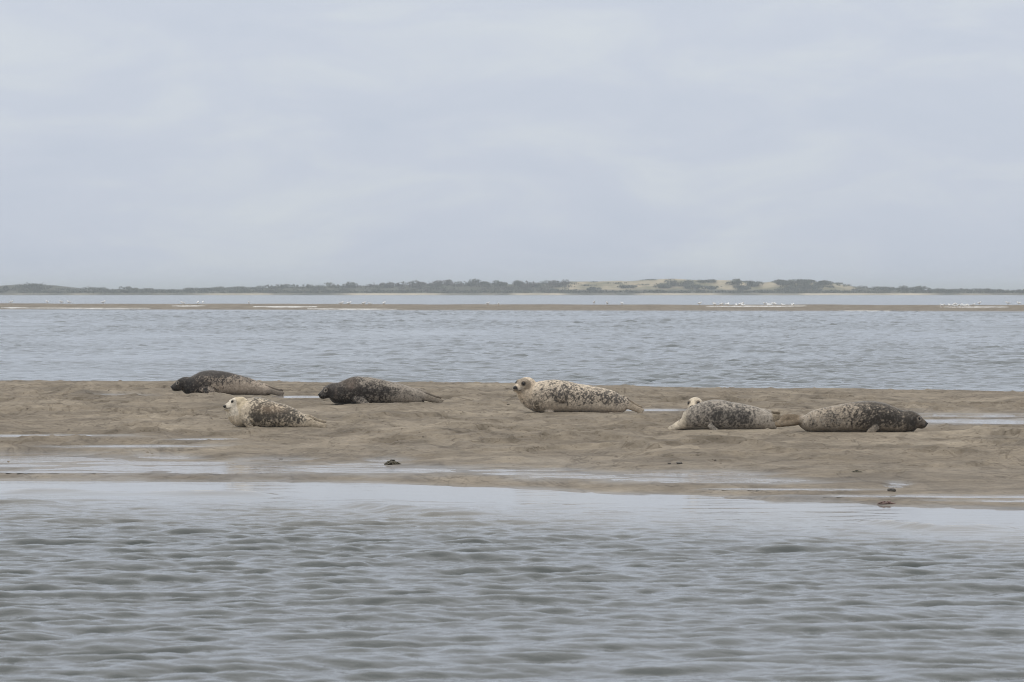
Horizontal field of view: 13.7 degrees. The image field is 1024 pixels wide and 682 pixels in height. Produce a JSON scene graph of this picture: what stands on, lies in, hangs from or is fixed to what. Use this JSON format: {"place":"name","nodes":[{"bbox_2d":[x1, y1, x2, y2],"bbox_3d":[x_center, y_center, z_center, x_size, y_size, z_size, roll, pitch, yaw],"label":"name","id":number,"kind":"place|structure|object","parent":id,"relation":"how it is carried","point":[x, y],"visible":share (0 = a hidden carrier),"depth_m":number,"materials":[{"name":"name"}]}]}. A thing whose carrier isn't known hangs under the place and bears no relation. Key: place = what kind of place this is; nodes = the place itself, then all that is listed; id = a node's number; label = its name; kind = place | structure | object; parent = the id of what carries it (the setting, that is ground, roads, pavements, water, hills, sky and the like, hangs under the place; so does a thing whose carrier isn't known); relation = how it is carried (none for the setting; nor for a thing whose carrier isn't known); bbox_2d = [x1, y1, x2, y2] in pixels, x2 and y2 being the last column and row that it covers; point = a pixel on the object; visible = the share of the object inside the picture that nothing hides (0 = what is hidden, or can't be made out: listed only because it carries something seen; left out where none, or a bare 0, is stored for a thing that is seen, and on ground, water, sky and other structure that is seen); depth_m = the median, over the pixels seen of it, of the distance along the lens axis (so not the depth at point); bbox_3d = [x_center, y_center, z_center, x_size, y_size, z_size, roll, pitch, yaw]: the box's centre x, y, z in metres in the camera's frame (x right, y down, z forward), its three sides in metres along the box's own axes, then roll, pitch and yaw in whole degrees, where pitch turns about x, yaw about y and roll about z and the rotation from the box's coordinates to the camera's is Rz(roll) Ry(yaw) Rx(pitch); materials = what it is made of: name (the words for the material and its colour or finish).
{"place":"outdoors","nodes":[
{"label":"outdoors","id":0,"kind":"place"},
{"bbox_2d":[76,308,125,308],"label":"surf foam","id":1,"kind":"object","parent":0,"point":[105,308],"visible":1,"depth_m":385.01,"materials":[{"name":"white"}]},
{"bbox_2d":[253,306,316,306],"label":"surf foam","id":2,"kind":"object","parent":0,"point":[282,306],"visible":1,"depth_m":386.10,"materials":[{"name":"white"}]},
{"bbox_2d":[0,480,1023,681],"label":"water","id":3,"kind":"structure","parent":0,"point":[191,581],"depth_m":23.69,"materials":[{"name":"grey liquid"}]},
{"bbox_2d":[0,380,1023,510],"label":"sandbank","id":4,"kind":"structure","parent":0,"point":[931,454],"depth_m":43.11,"materials":[{"name":"beige sand"}]},
{"bbox_2d":[0,435,94,436],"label":"tide pool","id":5,"kind":"structure","parent":4,"relation":"on","point":[29,435],"depth_m":44.92,"materials":[{"name":"grey liquid"}]},
{"bbox_2d":[58,445,207,446],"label":"tide pool","id":6,"kind":"structure","parent":4,"relation":"on","point":[137,446],"depth_m":42.86,"materials":[{"name":"grey liquid"}]},
{"bbox_2d":[175,439,222,439],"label":"tide pool","id":7,"kind":"structure","parent":4,"relation":"on","point":[197,439],"depth_m":44.09,"materials":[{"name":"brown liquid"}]},
{"bbox_2d":[170,370,283,395],"bbox_3d":[-3.982,0.595,59.768,1.605,0.371,0.449,0,1,0],"label":"seal","id":8,"kind":"object","parent":4,"relation":"on","point":[207,381],"visible":0.82,"depth_m":59.65,"materials":[{"name":"black"}]},
{"bbox_2d":[223,397,326,427],"bbox_3d":[-2.604,0.793,46.972,1.146,0.360,0.390,0,1,0],"label":"seal","id":9,"kind":"object","parent":4,"relation":"on","point":[252,412],"visible":0.99,"depth_m":46.86,"materials":[{"name":"beige"}]},
{"bbox_2d":[272,396,319,397],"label":"tide pool","id":10,"kind":"structure","parent":4,"relation":"on","point":[297,396],"depth_m":58.93,"materials":[{"name":"grey liquid"}]},
{"bbox_2d":[318,376,443,403],"bbox_3d":[-1.685,0.642,54.869,1.620,0.374,0.449,0,1,0],"label":"seal","id":11,"kind":"object","parent":4,"relation":"on","point":[356,390],"visible":0.93,"depth_m":54.75,"materials":[{"name":"black"}]},
{"bbox_2d":[385,460,400,464],"bbox_3d":[-1.109,1.129,39.694,0.168,0.054,0.086,0,1,0],"label":"seaweed clump","id":12,"kind":"object","parent":4,"relation":"on","point":[391,462],"visible":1,"depth_m":39.67,"materials":[{"name":"brown plant"}]},
{"bbox_2d":[0,454,810,482],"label":"tide pool","id":13,"kind":"structure","parent":4,"relation":"on","point":[128,467],"depth_m":38.58,"materials":[{"name":"grey liquid"}]},
{"bbox_2d":[513,377,643,412],"bbox_3d":[0.804,0.661,51.578,1.594,0.449,0.447,0,1,0],"label":"seal","id":14,"kind":"object","parent":4,"relation":"on","point":[552,396],"visible":0.94,"depth_m":51.44,"materials":[{"name":"beige"}]},
{"bbox_2d":[626,409,677,410],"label":"tide pool","id":15,"kind":"structure","parent":4,"relation":"on","point":[658,410],"depth_m":52.12,"materials":[{"name":"grey liquid"}]},
{"bbox_2d":[668,397,780,429],"bbox_3d":[2.283,0.794,45.495,1.098,0.372,0.632,0,1,25],"label":"seal","id":16,"kind":"object","parent":4,"relation":"on","point":[698,414],"visible":0.92,"depth_m":45.35,"materials":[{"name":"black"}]},
{"bbox_2d":[713,483,908,490],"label":"tide pool","id":17,"kind":"structure","parent":4,"relation":"on","point":[898,485],"depth_m":34.88,"materials":[{"name":"grey liquid"}]},
{"bbox_2d":[775,401,927,431],"bbox_3d":[3.540,0.800,44.511,1.599,0.351,0.424,0,1,0],"label":"seal","id":18,"kind":"object","parent":4,"relation":"on","point":[866,416],"visible":0.96,"depth_m":44.40,"materials":[{"name":"black"}]},
{"bbox_2d":[878,501,895,503],"bbox_3d":[2.896,1.251,32.963,0.154,0.033,0.070,0,1,0],"label":"seaweed clump","id":19,"kind":"object","parent":4,"relation":"on","point":[885,502],"visible":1,"depth_m":32.95,"materials":[{"name":"brown plant"}]},
{"bbox_2d":[833,495,1023,497],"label":"tide pool","id":20,"kind":"structure","parent":4,"relation":"on","point":[944,496],"depth_m":33.78,"materials":[{"name":"grey liquid"}]},
{"bbox_2d":[920,414,1023,416],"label":"tide pool","id":21,"kind":"structure","parent":4,"relation":"on","point":[978,415],"depth_m":50.01,"materials":[{"name":"grey liquid"}]},
{"bbox_2d":[925,419,1023,423],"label":"tide pool","id":22,"kind":"structure","parent":4,"relation":"on","point":[995,421],"depth_m":47.77,"materials":[{"name":"grey liquid"}]},
{"bbox_2d":[983,500,1023,501],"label":"tide pool","id":23,"kind":"structure","parent":4,"relation":"on","point":[1003,500],"depth_m":33.27,"materials":[{"name":"grey liquid"}]},
{"bbox_2d":[0,325,1023,391],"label":"water","id":24,"kind":"structure","parent":0,"point":[980,358],"depth_m":109.55,"materials":[{"name":"grey liquid"}]},
{"bbox_2d":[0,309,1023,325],"bbox_3d":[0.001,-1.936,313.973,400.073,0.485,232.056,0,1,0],"label":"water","id":25,"kind":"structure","parent":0,"point":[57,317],"depth_m":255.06,"materials":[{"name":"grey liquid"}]},
{"bbox_2d":[0,295,1023,304],"bbox_3d":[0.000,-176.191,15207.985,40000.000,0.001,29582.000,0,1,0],"label":"sea","id":26,"kind":"structure","parent":0,"point":[600,299],"depth_m":837.65,"materials":[{"name":"grey liquid"}]},
{"bbox_2d":[0,303,1023,311],"bbox_3d":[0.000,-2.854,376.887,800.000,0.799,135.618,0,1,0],"label":"sandbar","id":27,"kind":"structure","parent":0,"point":[660,307],"depth_m":375.01,"materials":[{"name":"beige sand"}]},
{"bbox_2d":[0,279,1023,294],"bbox_3d":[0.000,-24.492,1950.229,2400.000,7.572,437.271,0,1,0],"label":"dunes","id":28,"kind":"structure","parent":0,"point":[612,285],"depth_m":1838.43,"materials":[{"name":"beige sand"}]},
{"bbox_2d":[18,282,48,289],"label":"shrub","id":29,"kind":"object","parent":28,"relation":"on","point":[32,286],"visible":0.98,"depth_m":1854.15,"materials":[{"name":"green plant"}]},
{"bbox_2d":[341,281,357,287],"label":"shrub","id":30,"kind":"object","parent":28,"relation":"on","point":[352,284],"visible":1,"depth_m":1858.65,"materials":[{"name":"green plant"}]},
{"bbox_2d":[379,282,394,287],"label":"shrub","id":31,"kind":"object","parent":28,"relation":"on","point":[388,285],"visible":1,"depth_m":1858.55,"materials":[{"name":"green plant"}]},
{"bbox_2d":[407,280,426,287],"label":"shrub","id":32,"kind":"object","parent":28,"relation":"on","point":[418,284],"visible":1,"depth_m":1859.05,"materials":[{"name":"green plant"}]},
{"bbox_2d":[429,279,452,286],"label":"shrub","id":33,"kind":"object","parent":28,"relation":"on","point":[448,282],"visible":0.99,"depth_m":1861.19,"materials":[{"name":"green plant"}]},
{"bbox_2d":[350,280,574,291],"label":"scrub","id":34,"kind":"object","parent":28,"relation":"on","point":[523,285],"visible":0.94,"depth_m":1852.39,"materials":[{"name":"green plant"}]},
{"bbox_2d":[465,278,479,285],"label":"shrub","id":35,"kind":"object","parent":28,"relation":"on","point":[474,282],"visible":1,"depth_m":1862.95,"materials":[{"name":"green plant"}]},
{"bbox_2d":[478,281,489,285],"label":"shrub","id":36,"kind":"object","parent":28,"relation":"on","point":[484,282],"visible":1,"depth_m":1862.95,"materials":[{"name":"green plant"}]},
{"bbox_2d":[492,280,507,285],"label":"shrub","id":37,"kind":"object","parent":28,"relation":"on","point":[497,282],"visible":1,"depth_m":1862.90,"materials":[{"name":"green plant"}]},
{"bbox_2d":[0,279,1023,292],"bbox_3d":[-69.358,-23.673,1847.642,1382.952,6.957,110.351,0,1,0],"label":"scrub","id":38,"kind":"object","parent":28,"relation":"on","point":[341,289],"visible":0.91,"depth_m":1822.69,"materials":[{"name":"green plant"}]},
{"bbox_2d":[513,280,521,285],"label":"shrub","id":39,"kind":"object","parent":28,"relation":"on","point":[517,282],"visible":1,"depth_m":1863.73,"materials":[{"name":"green plant"}]},
{"bbox_2d":[545,279,570,285],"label":"shrub","id":40,"kind":"object","parent":28,"relation":"on","point":[552,282],"visible":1,"depth_m":1857.57,"materials":[{"name":"green plant"}]},
{"bbox_2d":[617,284,637,287],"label":"shrub","id":41,"kind":"object","parent":28,"relation":"on","point":[627,286],"visible":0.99,"depth_m":1845.27,"materials":[{"name":"green plant"}]},
{"bbox_2d":[653,283,672,287],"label":"shrub","id":42,"kind":"object","parent":28,"relation":"on","point":[662,285],"visible":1,"depth_m":1844.47,"materials":[{"name":"green plant"}]},
{"bbox_2d":[664,278,695,285],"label":"shrub","id":43,"kind":"object","parent":28,"relation":"on","point":[675,283],"visible":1,"depth_m":1848.23,"materials":[{"name":"green plant"}]},
{"bbox_2d":[683,284,703,288],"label":"shrub","id":44,"kind":"object","parent":28,"relation":"on","point":[693,286],"visible":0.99,"depth_m":1842.06,"materials":[{"name":"green plant"}]},
{"bbox_2d":[695,279,716,282],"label":"shrub","id":45,"kind":"object","parent":28,"relation":"on","point":[708,281],"visible":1,"depth_m":1860.13,"materials":[{"name":"green plant"}]},
{"bbox_2d":[702,285,715,288],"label":"shrub","id":46,"kind":"object","parent":28,"relation":"on","point":[709,287],"visible":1,"depth_m":1842.39,"materials":[{"name":"green plant"}]},
{"bbox_2d":[725,278,743,285],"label":"shrub","id":47,"kind":"object","parent":28,"relation":"on","point":[735,281],"visible":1,"depth_m":1851.17,"materials":[{"name":"green plant"}]},
{"bbox_2d":[733,285,751,289],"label":"shrub","id":48,"kind":"object","parent":28,"relation":"on","point":[741,287],"visible":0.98,"depth_m":1841.23,"materials":[{"name":"green plant"}]},
{"bbox_2d":[745,281,762,286],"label":"shrub","id":49,"kind":"object","parent":28,"relation":"on","point":[751,283],"visible":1,"depth_m":1850.89,"materials":[{"name":"green plant"}]},
{"bbox_2d":[773,279,792,284],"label":"shrub","id":50,"kind":"object","parent":28,"relation":"on","point":[779,282],"visible":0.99,"depth_m":1853.02,"materials":[{"name":"green plant"}]},
{"bbox_2d":[786,279,811,284],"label":"shrub","id":51,"kind":"object","parent":28,"relation":"on","point":[804,282],"visible":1,"depth_m":1852.68,"materials":[{"name":"green plant"}]},
{"bbox_2d":[814,280,832,284],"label":"shrub","id":52,"kind":"object","parent":28,"relation":"on","point":[823,282],"visible":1,"depth_m":1853.64,"materials":[{"name":"green plant"}]},
{"bbox_2d":[899,285,931,290],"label":"shrub","id":53,"kind":"object","parent":28,"relation":"on","point":[917,287],"visible":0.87,"depth_m":1847.30,"materials":[{"name":"green plant"}]},
{"bbox_2d":[0,0,1023,290],"label":"sky","id":54,"kind":"structure","parent":0,"point":[155,144],"materials":[{"name":"grey"}]},
{"bbox_2d":[706,306,785,306],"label":"surf foam","id":55,"kind":"object","parent":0,"point":[746,306],"visible":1,"depth_m":370.96,"materials":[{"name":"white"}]}
]}

